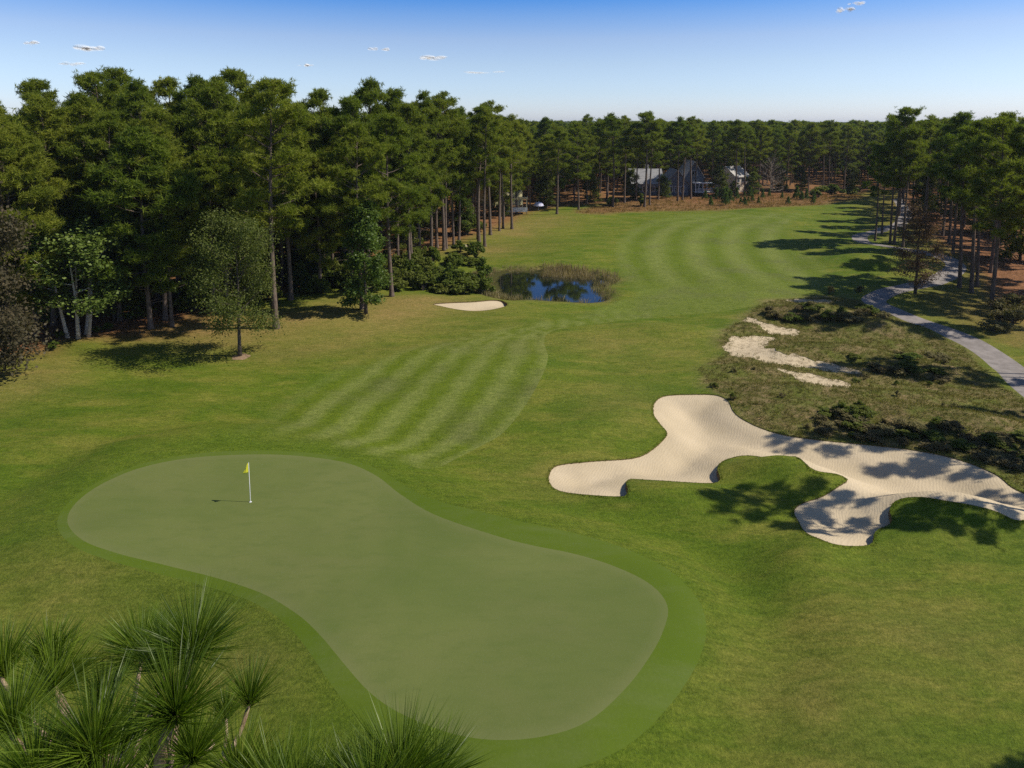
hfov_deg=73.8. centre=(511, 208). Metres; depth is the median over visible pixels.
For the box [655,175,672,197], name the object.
understory tree
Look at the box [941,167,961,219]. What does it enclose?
pine tree
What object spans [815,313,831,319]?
shrub
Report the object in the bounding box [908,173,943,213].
understory tree
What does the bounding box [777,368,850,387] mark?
sand patch
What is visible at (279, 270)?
shrub
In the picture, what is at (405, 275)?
shrub
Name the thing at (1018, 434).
shrub
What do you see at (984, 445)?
shrub
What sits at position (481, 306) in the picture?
sand bunker
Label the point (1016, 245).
understory tree
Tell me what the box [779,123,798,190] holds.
pine tree
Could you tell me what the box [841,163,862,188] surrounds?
understory tree
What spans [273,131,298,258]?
pine tree
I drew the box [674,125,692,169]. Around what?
pine tree
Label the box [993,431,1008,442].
shrub
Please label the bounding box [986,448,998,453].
shrub
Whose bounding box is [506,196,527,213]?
raised deck
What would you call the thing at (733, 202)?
meadow grass
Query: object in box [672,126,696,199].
pine tree
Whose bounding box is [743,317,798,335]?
sand patch
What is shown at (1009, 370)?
cart path
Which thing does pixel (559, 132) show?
pine tree
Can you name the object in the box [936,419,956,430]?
shrub
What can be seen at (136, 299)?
understory tree
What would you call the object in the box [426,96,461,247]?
pine tree
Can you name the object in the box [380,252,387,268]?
shrub
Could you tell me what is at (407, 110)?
pine tree
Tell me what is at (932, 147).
pine tree
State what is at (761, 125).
pine tree
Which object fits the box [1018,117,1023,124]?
pine tree
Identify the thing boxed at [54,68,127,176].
pine tree
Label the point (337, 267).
shrub
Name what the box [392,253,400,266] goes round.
shrub
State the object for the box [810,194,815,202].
sapling
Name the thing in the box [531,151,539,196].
pine tree
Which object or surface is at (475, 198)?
pine tree
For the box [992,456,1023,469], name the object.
shrub
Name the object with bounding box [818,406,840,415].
shrub
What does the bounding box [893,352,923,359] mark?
shrub
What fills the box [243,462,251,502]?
flagstick
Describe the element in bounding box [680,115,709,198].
pine tree
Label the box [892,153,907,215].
pine tree
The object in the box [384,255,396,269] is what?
shrub
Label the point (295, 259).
shrub
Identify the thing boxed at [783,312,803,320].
shrub
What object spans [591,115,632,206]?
pine tree
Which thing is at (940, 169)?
pine tree
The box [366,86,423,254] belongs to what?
pine tree
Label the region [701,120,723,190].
pine tree
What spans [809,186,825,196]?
shrub
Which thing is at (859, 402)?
shrub
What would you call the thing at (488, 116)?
pine tree
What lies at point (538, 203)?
patio umbrella
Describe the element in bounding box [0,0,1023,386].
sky
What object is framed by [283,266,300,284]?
shrub
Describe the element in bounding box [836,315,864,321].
shrub
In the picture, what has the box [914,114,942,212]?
pine tree
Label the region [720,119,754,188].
pine tree
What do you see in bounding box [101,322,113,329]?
shrub
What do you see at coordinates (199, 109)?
pine tree
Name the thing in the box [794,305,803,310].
shrub
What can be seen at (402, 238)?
holly tree
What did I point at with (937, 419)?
shrub
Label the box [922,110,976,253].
pine tree
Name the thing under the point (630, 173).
understory tree
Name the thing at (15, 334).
maple tree
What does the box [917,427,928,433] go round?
shrub
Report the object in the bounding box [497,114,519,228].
pine tree
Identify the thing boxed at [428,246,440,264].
shrub
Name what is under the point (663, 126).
pine tree
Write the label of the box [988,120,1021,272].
pine tree
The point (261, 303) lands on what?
shrub
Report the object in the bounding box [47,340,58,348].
shrub
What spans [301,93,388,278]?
pine tree
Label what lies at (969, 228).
understory tree
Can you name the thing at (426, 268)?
shrub
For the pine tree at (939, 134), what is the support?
on the ground at (900, 644)
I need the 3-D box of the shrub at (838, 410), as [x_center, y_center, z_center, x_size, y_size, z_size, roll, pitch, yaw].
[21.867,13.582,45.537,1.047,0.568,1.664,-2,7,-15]
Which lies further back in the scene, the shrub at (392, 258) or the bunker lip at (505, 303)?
the shrub at (392, 258)
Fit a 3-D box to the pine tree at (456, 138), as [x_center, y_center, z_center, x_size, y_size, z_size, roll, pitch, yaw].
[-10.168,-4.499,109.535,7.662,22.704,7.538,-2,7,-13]
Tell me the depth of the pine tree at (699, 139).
192.39 m
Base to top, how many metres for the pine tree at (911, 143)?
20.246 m
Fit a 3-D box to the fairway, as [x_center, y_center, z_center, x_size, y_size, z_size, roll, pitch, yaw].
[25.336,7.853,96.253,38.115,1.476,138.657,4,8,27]
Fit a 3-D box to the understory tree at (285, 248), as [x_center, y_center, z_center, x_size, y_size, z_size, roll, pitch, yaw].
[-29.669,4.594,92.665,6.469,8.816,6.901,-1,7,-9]
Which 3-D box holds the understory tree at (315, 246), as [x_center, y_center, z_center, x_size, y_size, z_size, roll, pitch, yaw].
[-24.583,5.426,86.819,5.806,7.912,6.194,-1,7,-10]
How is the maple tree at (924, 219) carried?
on the ground at (900, 644)
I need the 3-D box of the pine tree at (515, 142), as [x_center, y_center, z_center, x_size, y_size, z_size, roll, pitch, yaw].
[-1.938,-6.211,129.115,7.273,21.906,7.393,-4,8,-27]
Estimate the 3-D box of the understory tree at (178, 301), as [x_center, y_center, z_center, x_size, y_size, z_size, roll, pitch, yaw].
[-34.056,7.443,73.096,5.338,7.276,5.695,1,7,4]
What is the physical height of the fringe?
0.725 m
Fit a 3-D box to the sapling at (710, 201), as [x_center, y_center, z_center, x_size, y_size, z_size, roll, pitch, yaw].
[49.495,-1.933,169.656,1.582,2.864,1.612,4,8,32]
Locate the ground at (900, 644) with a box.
[0,158,1023,767]
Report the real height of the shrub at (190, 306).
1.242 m
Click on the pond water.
(528, 284)
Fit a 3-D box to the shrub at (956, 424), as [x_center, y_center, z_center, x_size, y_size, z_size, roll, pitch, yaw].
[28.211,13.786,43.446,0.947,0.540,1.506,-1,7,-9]
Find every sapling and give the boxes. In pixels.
[709,196,712,205]
[713,188,719,196]
[720,192,730,204]
[728,190,734,201]
[734,187,739,199]
[746,185,752,196]
[760,188,765,198]
[793,186,799,198]
[804,188,808,198]
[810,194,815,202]
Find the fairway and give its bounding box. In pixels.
[211,211,840,468]
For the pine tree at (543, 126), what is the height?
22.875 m
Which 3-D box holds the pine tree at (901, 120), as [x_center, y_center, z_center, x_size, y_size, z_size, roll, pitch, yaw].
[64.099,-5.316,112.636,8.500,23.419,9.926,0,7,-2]
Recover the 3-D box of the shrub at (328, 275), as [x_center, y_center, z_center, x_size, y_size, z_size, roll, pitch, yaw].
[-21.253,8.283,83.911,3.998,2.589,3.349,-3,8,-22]
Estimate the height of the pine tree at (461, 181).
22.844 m
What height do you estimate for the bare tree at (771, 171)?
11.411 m
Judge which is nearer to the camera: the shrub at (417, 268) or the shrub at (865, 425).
the shrub at (865, 425)
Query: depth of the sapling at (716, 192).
186.82 m
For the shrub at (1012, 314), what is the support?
on the ground at (900, 644)
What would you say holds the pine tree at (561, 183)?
on the ground at (900, 644)
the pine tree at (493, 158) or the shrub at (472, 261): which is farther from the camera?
the pine tree at (493, 158)
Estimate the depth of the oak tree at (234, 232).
58.13 m
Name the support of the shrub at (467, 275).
on the ground at (900, 644)
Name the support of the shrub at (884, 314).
on the ground at (900, 644)
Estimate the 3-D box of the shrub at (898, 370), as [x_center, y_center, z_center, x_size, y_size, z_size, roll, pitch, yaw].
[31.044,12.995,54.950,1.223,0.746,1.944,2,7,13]
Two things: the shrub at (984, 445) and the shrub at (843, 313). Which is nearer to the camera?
the shrub at (984, 445)
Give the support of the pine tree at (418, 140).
on the ground at (900, 644)
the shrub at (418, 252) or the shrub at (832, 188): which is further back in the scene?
the shrub at (832, 188)
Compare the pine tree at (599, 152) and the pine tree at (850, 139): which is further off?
the pine tree at (850, 139)
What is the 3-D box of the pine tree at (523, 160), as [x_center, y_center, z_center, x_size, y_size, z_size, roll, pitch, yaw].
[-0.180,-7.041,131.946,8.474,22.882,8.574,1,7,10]
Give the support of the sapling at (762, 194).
on the ground at (900, 644)
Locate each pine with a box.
[0,567,297,767]
[206,706,363,767]
[294,685,494,767]
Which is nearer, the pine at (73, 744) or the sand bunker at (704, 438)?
the pine at (73, 744)
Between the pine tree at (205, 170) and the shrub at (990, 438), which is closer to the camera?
the shrub at (990, 438)
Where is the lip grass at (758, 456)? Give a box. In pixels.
[434,300,1023,548]
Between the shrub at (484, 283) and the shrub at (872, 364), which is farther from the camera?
the shrub at (484, 283)
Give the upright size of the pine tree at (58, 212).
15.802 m
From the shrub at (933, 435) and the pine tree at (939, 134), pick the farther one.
the pine tree at (939, 134)
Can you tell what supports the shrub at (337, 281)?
on the ground at (900, 644)
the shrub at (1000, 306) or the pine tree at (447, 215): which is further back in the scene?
the pine tree at (447, 215)
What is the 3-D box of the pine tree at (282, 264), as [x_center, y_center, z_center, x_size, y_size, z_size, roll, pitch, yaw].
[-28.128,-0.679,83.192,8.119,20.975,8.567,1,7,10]
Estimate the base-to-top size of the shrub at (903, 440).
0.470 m
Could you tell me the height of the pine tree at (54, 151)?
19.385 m
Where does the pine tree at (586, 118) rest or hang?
on the ground at (900, 644)
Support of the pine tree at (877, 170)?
on the ground at (900, 644)
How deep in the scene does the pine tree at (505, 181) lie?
138.09 m
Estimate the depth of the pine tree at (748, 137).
190.16 m
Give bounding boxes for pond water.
[487,271,610,302]
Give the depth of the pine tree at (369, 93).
86.59 m
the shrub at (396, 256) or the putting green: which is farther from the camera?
the shrub at (396, 256)
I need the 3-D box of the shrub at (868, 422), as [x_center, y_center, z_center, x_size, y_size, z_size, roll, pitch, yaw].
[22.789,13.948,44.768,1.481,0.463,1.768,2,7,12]
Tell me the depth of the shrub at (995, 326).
65.74 m
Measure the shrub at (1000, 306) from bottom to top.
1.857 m
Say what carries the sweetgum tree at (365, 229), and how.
on the ground at (900, 644)
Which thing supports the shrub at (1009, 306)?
on the ground at (900, 644)
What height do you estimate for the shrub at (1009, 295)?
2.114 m
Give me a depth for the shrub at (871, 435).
42.73 m
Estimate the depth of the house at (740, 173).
200.05 m
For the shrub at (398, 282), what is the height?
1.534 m
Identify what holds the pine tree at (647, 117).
on the ground at (900, 644)
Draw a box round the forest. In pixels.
[0,119,937,215]
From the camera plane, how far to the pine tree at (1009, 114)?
101.67 m
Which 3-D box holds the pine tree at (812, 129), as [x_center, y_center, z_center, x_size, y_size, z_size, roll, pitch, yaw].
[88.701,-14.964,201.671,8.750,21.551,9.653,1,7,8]
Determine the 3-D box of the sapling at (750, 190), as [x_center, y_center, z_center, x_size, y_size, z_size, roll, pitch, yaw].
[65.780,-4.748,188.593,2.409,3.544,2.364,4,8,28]
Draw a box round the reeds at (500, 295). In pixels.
[476,273,619,302]
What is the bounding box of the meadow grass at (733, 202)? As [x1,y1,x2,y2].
[576,192,863,213]
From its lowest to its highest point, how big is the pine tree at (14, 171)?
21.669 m
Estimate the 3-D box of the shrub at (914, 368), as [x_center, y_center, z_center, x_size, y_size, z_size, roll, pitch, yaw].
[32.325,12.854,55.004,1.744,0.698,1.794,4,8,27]
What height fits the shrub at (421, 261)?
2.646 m
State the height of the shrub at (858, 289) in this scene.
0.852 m
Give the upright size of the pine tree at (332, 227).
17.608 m
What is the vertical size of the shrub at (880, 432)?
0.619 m
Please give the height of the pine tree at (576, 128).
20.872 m
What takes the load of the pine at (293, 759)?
on the ground at (900, 644)
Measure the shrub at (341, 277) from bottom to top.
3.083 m
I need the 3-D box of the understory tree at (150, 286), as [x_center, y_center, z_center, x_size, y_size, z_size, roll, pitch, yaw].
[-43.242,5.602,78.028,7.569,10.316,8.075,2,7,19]
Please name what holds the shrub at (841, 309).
on the ground at (900, 644)
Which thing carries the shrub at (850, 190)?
on the ground at (900, 644)
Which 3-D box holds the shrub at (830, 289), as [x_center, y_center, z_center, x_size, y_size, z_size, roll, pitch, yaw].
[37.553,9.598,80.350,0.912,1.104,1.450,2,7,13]
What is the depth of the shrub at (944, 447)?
41.48 m
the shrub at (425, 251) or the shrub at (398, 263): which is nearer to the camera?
the shrub at (398, 263)
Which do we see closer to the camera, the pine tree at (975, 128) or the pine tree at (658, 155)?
the pine tree at (975, 128)
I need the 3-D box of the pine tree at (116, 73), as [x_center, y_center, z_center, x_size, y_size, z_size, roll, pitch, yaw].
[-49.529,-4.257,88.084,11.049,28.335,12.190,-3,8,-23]
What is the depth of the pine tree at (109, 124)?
66.55 m
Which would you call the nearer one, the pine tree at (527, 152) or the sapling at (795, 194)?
the pine tree at (527, 152)
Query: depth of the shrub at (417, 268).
84.23 m
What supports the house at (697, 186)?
on the ground at (900, 644)
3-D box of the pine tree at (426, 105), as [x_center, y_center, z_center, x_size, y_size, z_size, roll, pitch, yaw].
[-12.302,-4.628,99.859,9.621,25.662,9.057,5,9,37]
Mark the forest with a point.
(866, 133)
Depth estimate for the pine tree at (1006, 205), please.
73.18 m
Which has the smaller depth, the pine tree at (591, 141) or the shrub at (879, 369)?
the shrub at (879, 369)
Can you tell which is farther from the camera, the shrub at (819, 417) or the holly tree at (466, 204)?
the holly tree at (466, 204)
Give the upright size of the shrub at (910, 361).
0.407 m
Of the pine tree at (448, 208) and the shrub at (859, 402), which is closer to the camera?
the shrub at (859, 402)
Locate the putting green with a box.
[67,454,667,739]
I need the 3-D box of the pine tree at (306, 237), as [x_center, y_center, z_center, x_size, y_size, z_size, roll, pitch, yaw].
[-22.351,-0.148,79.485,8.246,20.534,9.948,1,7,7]
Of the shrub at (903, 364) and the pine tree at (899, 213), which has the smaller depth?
the shrub at (903, 364)
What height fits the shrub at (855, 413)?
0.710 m
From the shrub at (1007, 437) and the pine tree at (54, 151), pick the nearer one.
the shrub at (1007, 437)
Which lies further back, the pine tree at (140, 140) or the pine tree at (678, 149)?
the pine tree at (678, 149)
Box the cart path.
[852,199,1023,396]
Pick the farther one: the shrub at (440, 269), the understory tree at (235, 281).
the shrub at (440, 269)
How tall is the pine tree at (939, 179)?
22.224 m
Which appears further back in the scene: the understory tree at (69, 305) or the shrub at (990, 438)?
the understory tree at (69, 305)
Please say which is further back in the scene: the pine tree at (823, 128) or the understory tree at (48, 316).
the pine tree at (823, 128)
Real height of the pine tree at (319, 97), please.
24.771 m
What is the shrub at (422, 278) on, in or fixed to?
on the ground at (900, 644)
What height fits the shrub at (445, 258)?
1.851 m
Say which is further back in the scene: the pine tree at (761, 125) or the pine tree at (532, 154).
the pine tree at (761, 125)
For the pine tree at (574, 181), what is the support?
on the ground at (900, 644)
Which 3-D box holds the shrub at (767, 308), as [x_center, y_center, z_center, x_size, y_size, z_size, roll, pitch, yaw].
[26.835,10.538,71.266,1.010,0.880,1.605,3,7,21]
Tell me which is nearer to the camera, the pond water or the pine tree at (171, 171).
the pine tree at (171, 171)
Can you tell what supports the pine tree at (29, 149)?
on the ground at (900, 644)
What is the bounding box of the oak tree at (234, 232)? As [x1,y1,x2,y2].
[174,202,295,355]
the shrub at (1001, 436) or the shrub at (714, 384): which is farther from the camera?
the shrub at (714, 384)
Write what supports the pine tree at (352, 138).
on the ground at (900, 644)
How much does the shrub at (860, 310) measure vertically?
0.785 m
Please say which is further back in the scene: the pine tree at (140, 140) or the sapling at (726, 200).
the sapling at (726, 200)
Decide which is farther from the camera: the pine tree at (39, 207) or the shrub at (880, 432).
the pine tree at (39, 207)
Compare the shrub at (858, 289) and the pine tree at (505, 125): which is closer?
the shrub at (858, 289)
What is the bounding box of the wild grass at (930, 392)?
[698,296,1023,487]
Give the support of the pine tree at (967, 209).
on the ground at (900, 644)
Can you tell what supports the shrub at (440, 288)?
on the ground at (900, 644)
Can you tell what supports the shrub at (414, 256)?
on the ground at (900, 644)
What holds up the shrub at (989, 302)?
on the ground at (900, 644)
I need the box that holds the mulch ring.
[232,354,250,359]
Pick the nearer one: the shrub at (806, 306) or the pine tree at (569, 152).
the shrub at (806, 306)
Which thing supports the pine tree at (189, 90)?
on the ground at (900, 644)
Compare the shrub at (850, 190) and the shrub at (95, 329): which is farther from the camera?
the shrub at (850, 190)
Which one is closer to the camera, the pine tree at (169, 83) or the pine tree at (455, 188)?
the pine tree at (169, 83)
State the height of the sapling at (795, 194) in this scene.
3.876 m
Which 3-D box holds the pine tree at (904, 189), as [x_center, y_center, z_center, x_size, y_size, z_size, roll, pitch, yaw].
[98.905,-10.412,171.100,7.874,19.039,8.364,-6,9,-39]
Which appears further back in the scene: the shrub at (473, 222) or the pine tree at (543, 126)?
the pine tree at (543, 126)
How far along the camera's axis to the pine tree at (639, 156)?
176.73 m
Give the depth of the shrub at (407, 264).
86.81 m
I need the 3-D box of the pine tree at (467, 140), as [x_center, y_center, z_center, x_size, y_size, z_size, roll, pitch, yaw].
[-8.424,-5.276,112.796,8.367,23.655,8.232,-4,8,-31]
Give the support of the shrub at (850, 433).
on the ground at (900, 644)
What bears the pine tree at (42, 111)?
on the ground at (900, 644)
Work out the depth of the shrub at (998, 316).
69.69 m
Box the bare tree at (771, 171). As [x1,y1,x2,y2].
[753,157,789,191]
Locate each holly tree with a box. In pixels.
[391,213,424,258]
[449,197,475,234]
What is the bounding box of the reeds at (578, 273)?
[473,261,618,279]
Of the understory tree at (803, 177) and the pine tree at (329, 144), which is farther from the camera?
the understory tree at (803, 177)
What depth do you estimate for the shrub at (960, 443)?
41.50 m
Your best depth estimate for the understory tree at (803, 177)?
208.61 m
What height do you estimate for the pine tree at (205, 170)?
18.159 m
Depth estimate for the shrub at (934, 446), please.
41.60 m
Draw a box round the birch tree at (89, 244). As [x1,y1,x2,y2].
[5,215,137,338]
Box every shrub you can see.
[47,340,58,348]
[54,331,64,337]
[92,326,101,332]
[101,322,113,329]
[176,301,197,310]
[247,297,265,311]
[275,263,287,279]
[276,285,282,299]
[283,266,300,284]
[284,252,309,266]
[288,276,301,287]
[306,278,330,292]
[310,259,329,275]
[323,266,349,282]
[330,260,343,285]
[333,271,349,286]
[336,263,349,280]
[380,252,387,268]
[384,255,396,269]
[388,277,408,289]
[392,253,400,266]
[392,259,404,270]
[393,268,415,282]
[398,252,417,263]
[400,258,414,272]
[409,264,421,278]
[410,270,435,290]
[412,246,423,257]
[414,255,433,268]
[419,246,431,258]
[422,265,436,286]
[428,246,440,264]
[429,283,452,293]
[431,266,442,272]
[435,273,454,286]
[441,271,454,285]
[442,252,461,261]
[443,261,457,279]
[448,253,465,262]
[450,240,465,252]
[450,256,457,269]
[450,277,479,293]
[451,268,469,281]
[453,253,462,264]
[454,218,480,234]
[456,269,472,280]
[463,256,478,265]
[464,240,484,257]
[468,274,479,281]
[469,277,495,292]
[475,256,492,275]
[477,270,492,282]
[606,197,618,205]
[638,193,643,205]
[709,382,719,387]
[764,305,773,313]
[765,310,783,319]
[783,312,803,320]
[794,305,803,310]
[799,302,824,309]
[801,314,815,320]
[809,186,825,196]
[813,427,830,432]
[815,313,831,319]
[815,413,827,423]
[816,424,833,436]
[817,421,838,430]
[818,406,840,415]
[820,183,845,194]
[820,309,836,317]
[827,285,834,293]
[828,311,836,319]
[829,406,849,417]
[831,401,849,411]
[831,412,849,419]
[833,311,850,319]
[834,416,853,428]
[836,306,847,313]
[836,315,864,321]
[841,420,865,432]
[844,186,860,194]
[847,415,870,421]
[847,431,867,439]
[848,352,861,358]
[850,404,877,417]
[850,408,862,417]
[852,311,868,318]
[853,400,864,405]
[853,431,886,444]
[854,307,871,312]
[854,416,873,425]
[855,286,864,292]
[855,422,879,430]
[860,304,879,314]
[864,428,889,436]
[866,361,890,369]
[870,366,886,373]
[873,310,892,318]
[875,422,895,434]
[879,418,889,423]
[889,365,906,374]
[890,361,909,369]
[891,417,910,427]
[893,350,904,353]
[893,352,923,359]
[895,427,922,437]
[898,437,909,445]
[900,421,925,432]
[901,359,918,364]
[904,363,925,373]
[916,422,933,428]
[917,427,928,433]
[917,441,936,451]
[920,429,946,441]
[923,366,947,374]
[924,351,951,358]
[925,441,944,449]
[927,439,952,450]
[929,374,953,381]
[930,416,944,423]
[934,356,948,363]
[935,424,951,429]
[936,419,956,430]
[949,420,966,430]
[949,438,976,450]
[958,433,978,440]
[967,448,997,464]
[969,440,986,448]
[970,452,993,462]
[975,319,1019,330]
[978,430,1008,437]
[980,432,1006,445]
[981,437,1006,446]
[981,447,1012,462]
[986,297,1006,306]
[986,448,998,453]
[988,309,1008,321]
[988,443,1018,453]
[989,298,1018,311]
[991,301,1006,311]
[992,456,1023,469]
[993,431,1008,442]
[1001,447,1018,457]
[1002,293,1023,304]
[1002,308,1023,324]
[1002,435,1014,446]
[1003,429,1023,440]
[1004,307,1023,320]
[1005,295,1023,306]
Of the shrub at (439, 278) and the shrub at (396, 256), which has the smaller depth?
the shrub at (439, 278)
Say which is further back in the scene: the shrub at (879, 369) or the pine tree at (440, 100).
the pine tree at (440, 100)
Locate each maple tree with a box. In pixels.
[0,167,57,379]
[886,203,954,293]
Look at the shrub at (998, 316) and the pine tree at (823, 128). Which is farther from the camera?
the pine tree at (823, 128)
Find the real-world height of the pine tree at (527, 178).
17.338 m
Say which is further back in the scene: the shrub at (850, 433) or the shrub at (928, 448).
the shrub at (850, 433)
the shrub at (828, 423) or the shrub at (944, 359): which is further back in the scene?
the shrub at (944, 359)
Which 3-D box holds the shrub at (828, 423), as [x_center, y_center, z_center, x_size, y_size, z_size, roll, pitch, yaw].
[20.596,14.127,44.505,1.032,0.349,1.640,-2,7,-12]
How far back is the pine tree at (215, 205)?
91.84 m
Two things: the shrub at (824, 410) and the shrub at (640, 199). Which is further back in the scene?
the shrub at (640, 199)
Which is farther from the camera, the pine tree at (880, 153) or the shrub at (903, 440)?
the pine tree at (880, 153)
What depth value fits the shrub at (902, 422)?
44.04 m
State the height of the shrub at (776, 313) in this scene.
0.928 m
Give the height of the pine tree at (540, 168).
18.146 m
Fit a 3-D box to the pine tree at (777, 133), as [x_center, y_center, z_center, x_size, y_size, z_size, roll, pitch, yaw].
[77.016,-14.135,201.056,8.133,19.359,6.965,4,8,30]
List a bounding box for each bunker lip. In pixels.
[435,300,506,310]
[551,394,1023,545]
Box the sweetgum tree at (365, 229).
[337,196,396,313]
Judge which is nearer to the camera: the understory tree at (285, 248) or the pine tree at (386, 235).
the understory tree at (285, 248)
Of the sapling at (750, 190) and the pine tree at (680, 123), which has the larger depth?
the sapling at (750, 190)
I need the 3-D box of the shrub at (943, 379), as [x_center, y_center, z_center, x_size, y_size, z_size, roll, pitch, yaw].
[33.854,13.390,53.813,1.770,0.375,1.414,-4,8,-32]
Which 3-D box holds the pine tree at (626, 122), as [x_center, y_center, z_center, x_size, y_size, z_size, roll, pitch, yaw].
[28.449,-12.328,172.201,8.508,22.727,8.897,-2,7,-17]
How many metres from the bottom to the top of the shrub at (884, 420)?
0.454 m
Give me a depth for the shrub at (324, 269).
84.69 m
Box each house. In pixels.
[480,180,521,205]
[626,159,718,195]
[714,166,749,191]
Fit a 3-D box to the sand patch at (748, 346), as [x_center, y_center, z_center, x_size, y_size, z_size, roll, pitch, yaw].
[22.948,12.524,58.667,7.546,0.870,10.840,-3,8,-24]
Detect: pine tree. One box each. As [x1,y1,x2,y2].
[0,101,65,341]
[0,104,72,344]
[1,125,69,333]
[4,93,100,325]
[11,77,83,218]
[41,169,106,312]
[42,139,91,307]
[43,90,115,314]
[47,109,143,320]
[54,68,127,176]
[72,124,210,328]
[87,64,149,167]
[100,106,226,320]
[108,76,185,300]
[131,157,211,326]
[145,75,204,281]
[166,71,228,220]
[176,143,242,311]
[177,78,257,302]
[180,109,247,258]
[193,66,267,283]
[210,113,283,297]
[219,75,342,329]
[235,80,277,268]
[250,131,305,284]
[255,98,324,300]
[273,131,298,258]
[282,87,363,257]
[288,122,350,290]
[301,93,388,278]
[303,144,347,285]
[315,120,403,309]
[321,108,383,262]
[340,76,399,256]
[340,112,429,296]
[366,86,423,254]
[385,160,399,248]
[388,101,443,253]
[388,125,435,259]
[398,122,448,247]
[408,89,465,259]
[414,174,454,222]
[423,90,471,250]
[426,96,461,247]
[431,111,471,248]
[439,121,476,244]
[440,176,449,226]
[447,145,474,233]
[449,106,487,239]
[458,165,491,213]
[461,179,486,216]
[462,105,509,246]
[462,106,500,238]
[467,103,501,241]
[475,100,516,234]
[486,128,525,218]
[489,144,523,222]
[495,118,521,230]
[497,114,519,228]
[498,113,533,228]
[509,118,533,212]
[517,118,532,181]
[524,138,542,210]
[525,149,539,205]
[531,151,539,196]
[532,117,557,200]
[534,133,561,207]
[536,127,578,213]
[547,132,573,204]
[561,121,585,194]
[562,122,599,209]
[565,140,583,200]
[578,114,596,192]
[578,134,599,203]
[591,112,622,197]
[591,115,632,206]
[591,117,611,199]
[596,136,624,195]
[610,115,640,202]
[626,124,649,200]
[629,111,671,206]
[638,122,664,204]
[647,121,675,199]
[664,115,694,200]
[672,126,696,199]
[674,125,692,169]
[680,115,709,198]
[689,128,711,194]
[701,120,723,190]
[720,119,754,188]
[723,130,751,167]
[735,124,758,194]
[745,120,773,194]
[761,128,787,191]
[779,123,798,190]
[797,122,828,192]
[815,119,840,185]
[820,120,847,185]
[834,124,859,189]
[861,152,892,240]
[868,105,936,244]
[872,153,897,234]
[873,126,909,243]
[886,124,935,246]
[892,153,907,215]
[895,167,911,203]
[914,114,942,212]
[918,126,942,225]
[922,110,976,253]
[927,127,963,242]
[929,117,950,235]
[933,132,989,287]
[937,116,947,202]
[939,116,1023,306]
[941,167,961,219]
[949,119,982,232]
[951,124,1023,286]
[953,117,1014,292]
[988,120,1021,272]
[990,111,1023,246]
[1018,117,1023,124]
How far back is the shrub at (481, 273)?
86.06 m
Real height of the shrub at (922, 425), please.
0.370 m
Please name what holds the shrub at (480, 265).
on the ground at (900, 644)
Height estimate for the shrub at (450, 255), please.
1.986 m
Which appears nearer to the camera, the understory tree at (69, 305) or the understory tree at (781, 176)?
the understory tree at (69, 305)
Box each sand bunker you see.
[434,301,505,310]
[549,395,1023,545]
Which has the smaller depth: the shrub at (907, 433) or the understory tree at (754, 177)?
the shrub at (907, 433)
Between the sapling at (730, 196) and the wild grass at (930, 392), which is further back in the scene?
the sapling at (730, 196)
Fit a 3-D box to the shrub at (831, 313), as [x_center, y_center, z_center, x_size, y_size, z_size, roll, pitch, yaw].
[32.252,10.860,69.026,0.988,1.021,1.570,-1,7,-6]
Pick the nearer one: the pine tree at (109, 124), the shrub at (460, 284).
the pine tree at (109, 124)
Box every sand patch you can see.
[722,336,859,373]
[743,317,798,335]
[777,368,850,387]
[787,299,828,302]
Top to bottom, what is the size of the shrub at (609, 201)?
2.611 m
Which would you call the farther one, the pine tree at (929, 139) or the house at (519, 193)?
the house at (519, 193)
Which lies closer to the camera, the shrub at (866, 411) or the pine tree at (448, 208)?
the shrub at (866, 411)
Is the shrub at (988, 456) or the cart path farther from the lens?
the cart path
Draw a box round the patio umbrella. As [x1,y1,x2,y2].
[533,201,543,210]
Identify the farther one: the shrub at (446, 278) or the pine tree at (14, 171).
the shrub at (446, 278)
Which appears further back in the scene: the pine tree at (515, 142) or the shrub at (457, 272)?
the pine tree at (515, 142)
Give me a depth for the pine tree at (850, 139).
204.84 m
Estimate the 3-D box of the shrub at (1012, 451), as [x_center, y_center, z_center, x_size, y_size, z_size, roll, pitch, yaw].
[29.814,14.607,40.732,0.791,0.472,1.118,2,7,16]
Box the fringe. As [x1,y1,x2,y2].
[57,450,705,767]
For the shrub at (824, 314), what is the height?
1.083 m
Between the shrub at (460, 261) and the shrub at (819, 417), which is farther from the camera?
the shrub at (460, 261)
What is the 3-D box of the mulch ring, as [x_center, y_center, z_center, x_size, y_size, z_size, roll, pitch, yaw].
[-23.730,12.956,59.798,1.558,0.103,1.499,0,7,0]
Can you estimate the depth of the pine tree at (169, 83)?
84.41 m
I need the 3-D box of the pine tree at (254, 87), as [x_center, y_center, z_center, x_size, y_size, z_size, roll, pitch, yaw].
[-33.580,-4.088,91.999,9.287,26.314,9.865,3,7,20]
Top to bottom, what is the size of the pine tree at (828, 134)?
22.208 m
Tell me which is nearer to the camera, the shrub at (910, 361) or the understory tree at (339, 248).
the shrub at (910, 361)
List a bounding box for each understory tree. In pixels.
[0,258,67,324]
[24,219,93,315]
[66,248,159,320]
[123,252,160,296]
[172,247,217,309]
[227,235,279,301]
[274,227,310,263]
[296,222,341,275]
[334,214,366,261]
[413,206,439,239]
[486,184,512,214]
[532,173,555,208]
[579,170,601,202]
[620,168,641,198]
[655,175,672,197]
[707,166,731,195]
[729,181,738,193]
[743,172,761,194]
[769,163,788,190]
[791,166,810,189]
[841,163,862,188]
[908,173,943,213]
[929,181,967,220]
[964,197,1014,234]
[989,198,1023,259]

